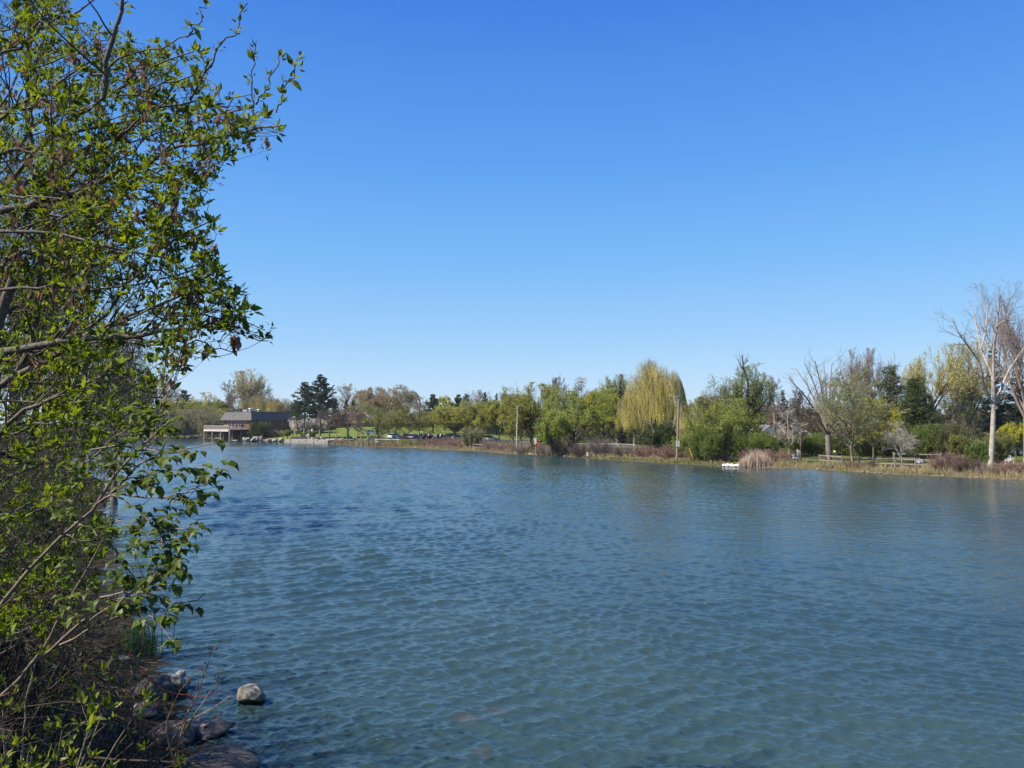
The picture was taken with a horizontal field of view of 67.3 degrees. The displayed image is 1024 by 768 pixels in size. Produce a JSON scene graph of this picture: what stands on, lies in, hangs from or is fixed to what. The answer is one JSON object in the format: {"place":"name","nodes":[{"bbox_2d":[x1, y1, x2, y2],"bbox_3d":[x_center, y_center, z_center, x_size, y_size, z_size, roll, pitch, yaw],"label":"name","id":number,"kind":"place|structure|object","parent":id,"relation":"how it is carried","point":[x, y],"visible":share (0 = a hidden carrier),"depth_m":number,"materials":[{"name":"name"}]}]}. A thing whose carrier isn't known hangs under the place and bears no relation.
{"place":"outdoors","nodes":[
{"label":"outdoors","id":0,"kind":"place"},
{"bbox_2d":[220,408,293,439],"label":"lakeside pavilion","id":1,"kind":"structure","parent":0,"point":[240,417],"depth_m":243.01,"materials":[{"name":"brick"}]},
{"bbox_2d":[0,424,1023,767],"bbox_3d":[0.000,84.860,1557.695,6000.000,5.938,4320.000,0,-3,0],"label":"ground","id":2,"kind":"structure","parent":0,"point":[106,640],"depth_m":16.71,"materials":[{"name":"soil"}]},
{"bbox_2d":[0,732,78,767],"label":"maple sprout","id":3,"kind":"object","parent":2,"relation":"on","point":[63,742],"visible":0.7,"depth_m":5.22,"materials":[{"name":"green plant"}]},
{"bbox_2d":[0,127,90,488],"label":"tree","id":4,"kind":"object","parent":2,"relation":"on","point":[28,260],"visible":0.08,"depth_m":39.76,"materials":[{"name":"green plant"}]},
{"bbox_2d":[0,197,105,494],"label":"tree","id":5,"kind":"object","parent":2,"relation":"on","point":[15,320],"visible":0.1,"depth_m":33.65,"materials":[{"name":"green plant"}]},
{"bbox_2d":[0,501,113,696],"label":"bare thicket","id":6,"kind":"object","parent":2,"relation":"on","point":[75,652],"visible":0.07,"depth_m":12.29,"materials":[{"name":"brown plant"}]},
{"bbox_2d":[0,397,116,603],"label":"bare thicket","id":7,"kind":"object","parent":2,"relation":"on","point":[52,499],"visible":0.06,"depth_m":14.40,"materials":[{"name":"brown plant"}]},
{"bbox_2d":[0,438,119,720],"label":"bare thicket","id":8,"kind":"object","parent":2,"relation":"on","point":[48,525],"visible":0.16,"depth_m":9.30,"materials":[{"name":"brown plant"}]},
{"bbox_2d":[0,389,128,631],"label":"bare thicket","id":9,"kind":"object","parent":2,"relation":"on","point":[91,493],"visible":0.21,"depth_m":10.57,"materials":[{"name":"brown plant"}]},
{"bbox_2d":[0,362,133,602],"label":"bare thicket","id":10,"kind":"object","parent":2,"relation":"on","point":[49,461],"visible":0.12,"depth_m":13.05,"materials":[{"name":"brown plant"}]},
{"bbox_2d":[0,313,137,562],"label":"bare thicket","id":11,"kind":"object","parent":2,"relation":"on","point":[13,315],"visible":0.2,"depth_m":10.02,"materials":[{"name":"brown plant"}]},
{"bbox_2d":[0,370,139,730],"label":"bare thicket","id":12,"kind":"object","parent":2,"relation":"on","point":[19,535],"visible":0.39,"depth_m":7.41,"materials":[{"name":"brown plant"}]},
{"bbox_2d":[0,310,150,497],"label":"tree","id":13,"kind":"object","parent":2,"relation":"on","point":[128,395],"visible":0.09,"depth_m":42.11,"materials":[{"name":"green plant"}]},
{"bbox_2d":[0,683,151,767],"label":"maple sprout","id":14,"kind":"object","parent":2,"relation":"on","point":[92,710],"visible":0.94,"depth_m":4.72,"materials":[{"name":"green plant"}]},
{"bbox_2d":[0,342,155,760],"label":"bare thicket","id":15,"kind":"object","parent":2,"relation":"on","point":[141,659],"visible":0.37,"depth_m":6.89,"materials":[{"name":"brown plant"}]},
{"bbox_2d":[0,413,155,695],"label":"bare thicket","id":16,"kind":"object","parent":2,"relation":"on","point":[95,497],"visible":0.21,"depth_m":9.20,"materials":[{"name":"brown plant"}]},
{"bbox_2d":[0,244,167,766],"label":"bare thicket","id":17,"kind":"object","parent":2,"relation":"on","point":[104,666],"visible":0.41,"depth_m":6.25,"materials":[{"name":"brown plant"}]},
{"bbox_2d":[1,627,175,767],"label":"bank weeds","id":18,"kind":"object","parent":2,"relation":"on","point":[126,713],"visible":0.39,"depth_m":11.95,"materials":[{"name":"plant"}]},
{"bbox_2d":[32,158,153,514],"bbox_3d":[-22.547,-2.346,40.979,6.084,18.943,9.004,0,-3,0],"label":"tree","id":19,"kind":"object","parent":2,"relation":"on","point":[116,307],"visible":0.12,"depth_m":41.07,"materials":[{"name":"green plant"}]},
{"bbox_2d":[1,633,190,767],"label":"bare thicket","id":20,"kind":"object","parent":2,"relation":"on","point":[96,737],"visible":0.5,"depth_m":7.23,"materials":[{"name":"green plant"}]},
{"bbox_2d":[0,440,203,767],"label":"bare thicket","id":21,"kind":"object","parent":2,"relation":"on","point":[49,724],"visible":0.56,"depth_m":5.93,"materials":[{"name":"brown plant"}]},
{"bbox_2d":[0,394,238,698],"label":"dogwood shrub","id":22,"kind":"object","parent":2,"relation":"on","point":[173,565],"visible":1,"depth_m":3.87,"materials":[{"name":"green plant"}]},
{"bbox_2d":[76,329,178,510],"bbox_3d":[-24.241,2.713,46.898,6.108,13.107,8.353,0,-3,0],"label":"tree","id":23,"kind":"object","parent":2,"relation":"on","point":[113,499],"visible":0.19,"depth_m":47.88,"materials":[{"name":"green plant"}]},
{"bbox_2d":[1,465,260,767],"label":"reed litter","id":24,"kind":"object","parent":2,"relation":"on","point":[87,742],"visible":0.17,"depth_m":12.50,"materials":[{"name":"plant"}]},
{"bbox_2d":[107,617,174,658],"bbox_3d":[-7.979,5.474,16.683,1.130,0.809,0.950,-1,-3,20],"label":"iris clump","id":25,"kind":"object","parent":2,"relation":"on","point":[151,641],"visible":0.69,"depth_m":16.74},
{"bbox_2d":[129,674,174,699],"bbox_3d":[-6.475,5.563,13.902,0.713,0.568,0.524,3,-4,-41],"label":"boulder","id":26,"kind":"object","parent":2,"relation":"on","point":[161,681],"visible":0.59,"depth_m":13.82,"materials":[{"name":"grey stone"}]},
{"bbox_2d":[0,0,304,662],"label":"box elder tree","id":27,"kind":"object","parent":2,"relation":"on","point":[87,201],"visible":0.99,"depth_m":4.82,"materials":[{"name":"green plant"}]},
{"bbox_2d":[148,720,194,749],"bbox_3d":[-5.376,5.594,12.054,0.830,0.598,0.586,0,-3,0],"label":"boulder","id":28,"kind":"object","parent":2,"relation":"on","point":[188,742],"visible":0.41,"depth_m":11.94,"materials":[{"name":"grey stone"}]},
{"bbox_2d":[166,670,190,693],"bbox_3d":[-6.317,5.646,14.420,0.540,0.499,0.410,0,-3,0],"label":"boulder","id":29,"kind":"object","parent":2,"relation":"on","point":[179,678],"visible":0.57,"depth_m":14.32,"materials":[{"name":"stone"}]},
{"bbox_2d":[166,666,204,767],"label":"dry stalk","id":30,"kind":"object","parent":2,"relation":"on","point":[192,701],"visible":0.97,"depth_m":8.54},
{"bbox_2d":[168,405,222,437],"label":"waterside bush","id":31,"kind":"object","parent":2,"relation":"on","point":[187,424],"visible":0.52,"depth_m":276.48,"materials":[{"name":"green plant"}]},
{"bbox_2d":[167,642,225,750],"bbox_3d":[-3.584,3.557,8.736,0.757,1.261,0.105,-1,-3,14],"label":"dry stalk","id":32,"kind":"object","parent":2,"relation":"on","point":[174,736],"visible":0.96,"depth_m":8.76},
{"bbox_2d":[195,412,223,437],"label":"waterside bush","id":33,"kind":"object","parent":2,"relation":"on","point":[212,420],"visible":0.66,"depth_m":270.47,"materials":[{"name":"green plant"}]},
{"bbox_2d":[187,715,235,742],"bbox_3d":[-4.980,5.608,12.425,0.864,0.389,0.636,-1,-3,21],"label":"boulder","id":34,"kind":"object","parent":2,"relation":"on","point":[214,727],"visible":0.65,"depth_m":12.31,"materials":[{"name":"stone"}]},
{"bbox_2d":[182,745,259,767],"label":"boulder","id":35,"kind":"object","parent":2,"relation":"on","point":[221,756],"visible":0.93,"depth_m":10.97,"materials":[{"name":"grey stone"}]},
{"bbox_2d":[219,368,272,410],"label":"budding tree","id":36,"kind":"object","parent":2,"relation":"on","point":[248,389],"visible":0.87,"depth_m":329.29,"materials":[{"name":"beige plant"}]},
{"bbox_2d":[245,422,271,438],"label":"deck bush","id":37,"kind":"object","parent":2,"relation":"on","point":[258,430],"visible":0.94,"depth_m":234.94,"materials":[{"name":"green plant"}]},
{"bbox_2d":[237,395,285,411],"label":"willow tree","id":38,"kind":"object","parent":2,"relation":"on","point":[268,405],"visible":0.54,"depth_m":315.28,"materials":[{"name":"green plant"}]},
{"bbox_2d":[287,418,316,433],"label":"blossom tree","id":39,"kind":"object","parent":2,"relation":"on","point":[298,426],"visible":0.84,"depth_m":244.41,"materials":[{"name":"grey plant"}]},
{"bbox_2d":[287,382,319,434],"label":"pine tree","id":40,"kind":"object","parent":2,"relation":"on","point":[297,414],"visible":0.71,"depth_m":223.31,"materials":[{"name":"green plant"}]},
{"bbox_2d":[293,374,338,436],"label":"pine tree","id":41,"kind":"object","parent":2,"relation":"on","point":[320,396],"visible":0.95,"depth_m":220.98,"materials":[{"name":"green plant"}]},
{"bbox_2d":[315,408,347,438],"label":"bare tree","id":42,"kind":"object","parent":2,"relation":"on","point":[333,418],"visible":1,"depth_m":213.50,"materials":[{"name":"brown plant"}]},
{"bbox_2d":[329,405,367,438],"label":"bare tree","id":43,"kind":"object","parent":2,"relation":"on","point":[357,422],"visible":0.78,"depth_m":218.42,"materials":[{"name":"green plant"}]},
{"bbox_2d":[329,437,400,446],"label":"straw grass","id":44,"kind":"structure","parent":2,"relation":"on","point":[367,443],"depth_m":176.44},
{"bbox_2d":[348,386,391,426],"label":"budding tree","id":45,"kind":"object","parent":2,"relation":"on","point":[364,396],"visible":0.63,"depth_m":303.93,"materials":[{"name":"beige plant"}]},
{"bbox_2d":[365,397,406,418],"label":"budding tree","id":46,"kind":"object","parent":2,"relation":"on","point":[393,402],"visible":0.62,"depth_m":286.72,"materials":[{"name":"brown plant"}]},
{"bbox_2d":[375,384,420,415],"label":"budding tree","id":47,"kind":"object","parent":2,"relation":"on","point":[406,397],"visible":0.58,"depth_m":306.16,"materials":[{"name":"beige plant"}]},
{"bbox_2d":[359,404,441,438],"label":"waterside tree","id":48,"kind":"object","parent":2,"relation":"on","point":[400,419],"visible":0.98,"depth_m":185.68,"materials":[{"name":"green plant"}]},
{"bbox_2d":[421,400,503,439],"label":"spreading tree","id":49,"kind":"object","parent":2,"relation":"on","point":[445,416],"visible":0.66,"depth_m":186.67,"materials":[{"name":"green plant"}]},
{"bbox_2d":[459,427,485,447],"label":"waterside bush","id":50,"kind":"object","parent":2,"relation":"on","point":[475,436],"visible":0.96,"depth_m":147.17,"materials":[{"name":"green plant"}]},
{"bbox_2d":[453,401,498,429],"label":"budding tree","id":51,"kind":"object","parent":2,"relation":"on","point":[473,411],"visible":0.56,"depth_m":180.25,"materials":[{"name":"green plant"}]},
{"bbox_2d":[472,399,516,442],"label":"budding tree","id":52,"kind":"object","parent":2,"relation":"on","point":[492,411],"visible":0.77,"depth_m":171.08,"materials":[{"name":"green plant"}]},
{"bbox_2d":[400,442,594,457],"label":"straw grass","id":53,"kind":"structure","parent":2,"relation":"on","point":[464,447],"depth_m":141.05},
{"bbox_2d":[506,413,534,441],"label":"budding tree","id":54,"kind":"object","parent":2,"relation":"on","point":[509,432],"visible":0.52,"depth_m":139.07,"materials":[{"name":"green plant"}]},
{"bbox_2d":[496,382,561,441],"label":"tree","id":55,"kind":"object","parent":2,"relation":"on","point":[527,401],"visible":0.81,"depth_m":136.03,"materials":[{"name":"green plant"}]},
{"bbox_2d":[532,411,574,455],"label":"willow tree","id":56,"kind":"object","parent":2,"relation":"on","point":[544,428],"visible":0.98,"depth_m":118.81,"materials":[{"name":"green plant"}]},
{"bbox_2d":[104,398,1022,445],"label":"trees","id":57,"kind":"object","parent":2,"relation":"on","point":[627,438],"depth_m":171.02,"materials":[{"name":"plant"}]},
{"bbox_2d":[549,437,581,455],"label":"shore scrub","id":58,"kind":"object","parent":2,"relation":"on","point":[558,448],"visible":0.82,"depth_m":119.02,"materials":[{"name":"brown plant"}]},
{"bbox_2d":[534,377,601,442],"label":"tree","id":59,"kind":"object","parent":2,"relation":"on","point":[581,390],"visible":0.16,"depth_m":178.13,"materials":[{"name":"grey plant"}]},
{"bbox_2d":[538,388,620,445],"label":"tree","id":60,"kind":"object","parent":2,"relation":"on","point":[591,415],"visible":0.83,"depth_m":120.34,"materials":[{"name":"green plant"}]},
{"bbox_2d":[586,437,618,454],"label":"shore scrub","id":61,"kind":"object","parent":2,"relation":"on","point":[603,447],"visible":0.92,"depth_m":113.04,"materials":[{"name":"brown plant"}]},
{"bbox_2d":[581,386,624,442],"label":"budding tree","id":62,"kind":"object","parent":2,"relation":"on","point":[590,397],"visible":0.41,"depth_m":138.71,"materials":[{"name":"green plant"}]},
{"bbox_2d":[598,373,631,444],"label":"budding tree","id":63,"kind":"object","parent":2,"relation":"on","point":[614,385],"visible":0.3,"depth_m":163.97,"materials":[{"name":"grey plant"}]},
{"bbox_2d":[614,392,651,450],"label":"willow tree","id":64,"kind":"object","parent":2,"relation":"on","point":[633,428],"visible":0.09,"depth_m":129.41,"materials":[{"name":"green plant"}]},
{"bbox_2d":[617,356,694,454],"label":"weeping willow","id":65,"kind":"object","parent":2,"relation":"on","point":[654,391],"visible":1,"depth_m":110.64,"materials":[{"name":"beige plant"}]},
{"bbox_2d":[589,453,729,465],"bbox_3d":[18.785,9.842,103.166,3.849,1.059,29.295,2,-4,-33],"label":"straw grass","id":66,"kind":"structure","parent":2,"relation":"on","point":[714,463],"depth_m":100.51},
{"bbox_2d":[644,424,676,456],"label":"cedar bush","id":67,"kind":"object","parent":2,"relation":"on","point":[660,436],"visible":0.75,"depth_m":107.36,"materials":[{"name":"green plant"}]},
{"bbox_2d":[585,454,735,465],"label":"bank grass","id":68,"kind":"structure","parent":2,"relation":"on","point":[662,459],"depth_m":100.12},
{"bbox_2d":[683,425,741,462],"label":"willow bush","id":69,"kind":"object","parent":2,"relation":"on","point":[706,442],"visible":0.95,"depth_m":95.08,"materials":[{"name":"green plant"}]},
{"bbox_2d":[679,396,767,439],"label":"willow bush","id":70,"kind":"object","parent":2,"relation":"on","point":[731,422],"visible":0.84,"depth_m":97.34,"materials":[{"name":"green plant"}]},
{"bbox_2d":[706,362,781,440],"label":"dead topped tree","id":71,"kind":"object","parent":2,"relation":"on","point":[755,401],"visible":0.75,"depth_m":104.99,"materials":[{"name":"green plant"}]},
{"bbox_2d":[728,432,779,459],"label":"willow bush","id":72,"kind":"object","parent":2,"relation":"on","point":[757,442],"visible":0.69,"depth_m":94.14,"materials":[{"name":"green plant"}]},
{"bbox_2d":[738,448,771,467],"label":"cattail reeds","id":73,"kind":"object","parent":2,"relation":"on","point":[754,460],"visible":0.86,"depth_m":88.27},
{"bbox_2d":[763,375,785,453],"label":"bare tree","id":74,"kind":"object","parent":2,"relation":"on","point":[773,410],"visible":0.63,"depth_m":117.79,"materials":[{"name":"grey plant"}]},
{"bbox_2d":[763,429,798,453],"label":"green bush","id":75,"kind":"object","parent":2,"relation":"on","point":[780,444],"visible":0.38,"depth_m":116.67,"materials":[{"name":"green plant"}]},
{"bbox_2d":[773,405,807,461],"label":"bare tree","id":76,"kind":"object","parent":2,"relation":"on","point":[788,433],"visible":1,"depth_m":91.70,"materials":[{"name":"grey plant"}]},
{"bbox_2d":[781,387,816,460],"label":"bare tree","id":77,"kind":"object","parent":2,"relation":"on","point":[808,418],"visible":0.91,"depth_m":94.77,"materials":[{"name":"grey plant"}]},
{"bbox_2d":[776,434,825,455],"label":"green bush","id":78,"kind":"object","parent":2,"relation":"on","point":[811,445],"visible":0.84,"depth_m":110.99,"materials":[{"name":"green plant"}]},
{"bbox_2d":[775,348,866,459],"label":"bare tree","id":79,"kind":"object","parent":2,"relation":"on","point":[826,430],"visible":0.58,"depth_m":97.61,"materials":[{"name":"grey plant"}]},
{"bbox_2d":[820,431,858,455],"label":"green bush","id":80,"kind":"object","parent":2,"relation":"on","point":[838,445],"visible":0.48,"depth_m":110.99,"materials":[{"name":"green plant"}]},
{"bbox_2d":[804,368,910,462],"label":"slender tree","id":81,"kind":"object","parent":2,"relation":"on","point":[850,400],"visible":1,"depth_m":83.25,"materials":[{"name":"green plant"}]},
{"bbox_2d":[836,347,901,439],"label":"bare tree","id":82,"kind":"object","parent":2,"relation":"on","point":[866,377],"visible":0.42,"depth_m":127.66,"materials":[{"name":"grey plant"}]},
{"bbox_2d":[845,435,894,457],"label":"green bush","id":83,"kind":"object","parent":2,"relation":"on","point":[864,448],"visible":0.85,"depth_m":103.10,"materials":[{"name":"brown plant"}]},
{"bbox_2d":[846,398,907,462],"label":"budding tree","id":84,"kind":"object","parent":2,"relation":"on","point":[891,417],"visible":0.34,"depth_m":90.66,"materials":[{"name":"green plant"}]},
{"bbox_2d":[862,364,926,449],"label":"conifer tree","id":85,"kind":"object","parent":2,"relation":"on","point":[890,374],"visible":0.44,"depth_m":111.43,"materials":[{"name":"green plant"}]},
{"bbox_2d":[769,457,1023,478],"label":"straw grass","id":86,"kind":"structure","parent":2,"relation":"on","point":[929,469],"depth_m":77.39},
{"bbox_2d":[879,421,922,465],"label":"bare tree","id":87,"kind":"object","parent":2,"relation":"on","point":[903,438],"visible":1,"depth_m":81.72,"materials":[{"name":"grey plant"}]},
{"bbox_2d":[883,377,953,456],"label":"conifer tree","id":88,"kind":"object","parent":2,"relation":"on","point":[912,401],"visible":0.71,"depth_m":105.31,"materials":[{"name":"green plant"}]},
{"bbox_2d":[904,423,949,458],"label":"green bush","id":89,"kind":"object","parent":2,"relation":"on","point":[920,448],"visible":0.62,"depth_m":98.86,"materials":[{"name":"green plant"}]},
{"bbox_2d":[894,350,975,456],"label":"golden willow","id":90,"kind":"object","parent":2,"relation":"on","point":[916,372],"visible":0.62,"depth_m":107.38,"materials":[{"name":"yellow plant"}]},
{"bbox_2d":[926,451,970,470],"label":"shore scrub","id":91,"kind":"object","parent":2,"relation":"on","point":[937,460],"visible":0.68,"depth_m":76.31,"materials":[{"name":"red plant"}]},
{"bbox_2d":[924,421,981,459],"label":"green bush","id":92,"kind":"object","parent":2,"relation":"on","point":[942,435],"visible":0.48,"depth_m":96.99,"materials":[{"name":"green plant"}]},
{"bbox_2d":[943,434,971,460],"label":"green bush","id":93,"kind":"object","parent":2,"relation":"on","point":[957,444],"visible":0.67,"depth_m":83.37,"materials":[{"name":"green plant"}]},
{"bbox_2d":[921,339,1001,453],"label":"golden willow","id":94,"kind":"object","parent":2,"relation":"on","point":[971,395],"visible":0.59,"depth_m":111.11,"materials":[{"name":"yellow plant"}]},
{"bbox_2d":[950,456,984,472],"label":"shore scrub","id":95,"kind":"object","parent":2,"relation":"on","point":[976,465],"visible":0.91,"depth_m":74.22,"materials":[{"name":"brown plant"}]},
{"bbox_2d":[963,440,989,470],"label":"green bush","id":96,"kind":"object","parent":2,"relation":"on","point":[978,451],"visible":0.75,"depth_m":75.41,"materials":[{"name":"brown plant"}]},
{"bbox_2d":[933,282,1023,466],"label":"sycamore tree","id":97,"kind":"object","parent":2,"relation":"on","point":[993,399],"visible":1,"depth_m":77.75,"materials":[{"name":"white plant"}]},
{"bbox_2d":[971,344,1013,441],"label":"spruce tree","id":98,"kind":"object","parent":2,"relation":"on","point":[983,426],"visible":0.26,"depth_m":121.56,"materials":[{"name":"green plant"}]},
{"bbox_2d":[964,279,1023,461],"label":"bare tree","id":99,"kind":"object","parent":2,"relation":"on","point":[1013,338],"visible":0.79,"depth_m":92.24,"materials":[{"name":"brown plant"}]},
{"bbox_2d":[975,432,1015,464],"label":"green bush","id":100,"kind":"object","parent":2,"relation":"on","point":[1003,447],"visible":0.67,"depth_m":83.19,"materials":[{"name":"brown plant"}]},
{"bbox_2d":[982,369,1023,456],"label":"spruce tree","id":101,"kind":"object","parent":2,"relation":"on","point":[1014,410],"visible":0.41,"depth_m":111.68,"materials":[{"name":"green plant"}]},
{"bbox_2d":[996,421,1022,460],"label":"maple tree","id":102,"kind":"object","parent":2,"relation":"on","point":[1010,430],"visible":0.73,"depth_m":95.35,"materials":[{"name":"yellow plant"}]},
{"bbox_2d":[0,0,1023,424],"label":"sky","id":103,"kind":"structure","parent":0,"point":[456,196],"materials":[{"name":"blue"}]},
{"bbox_2d":[76,437,1023,767],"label":"water","id":104,"kind":"structure","parent":0,"point":[380,607],"depth_m":20.68,"materials":[{"name":"liquid"}]},
{"bbox_2d":[203,426,249,440],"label":"wooden deck","id":105,"kind":"structure","parent":104,"relation":"in","point":[221,429],"depth_m":237.18,"materials":[{"name":"beige paint"}]},
{"bbox_2d":[237,683,265,703],"bbox_3d":[-4.683,5.590,13.837,0.538,0.373,0.430,0,-3,0],"label":"boulder","id":106,"kind":"object","parent":104,"relation":"in","point":[252,693],"visible":0.97,"depth_m":13.70,"materials":[{"name":"stone"}]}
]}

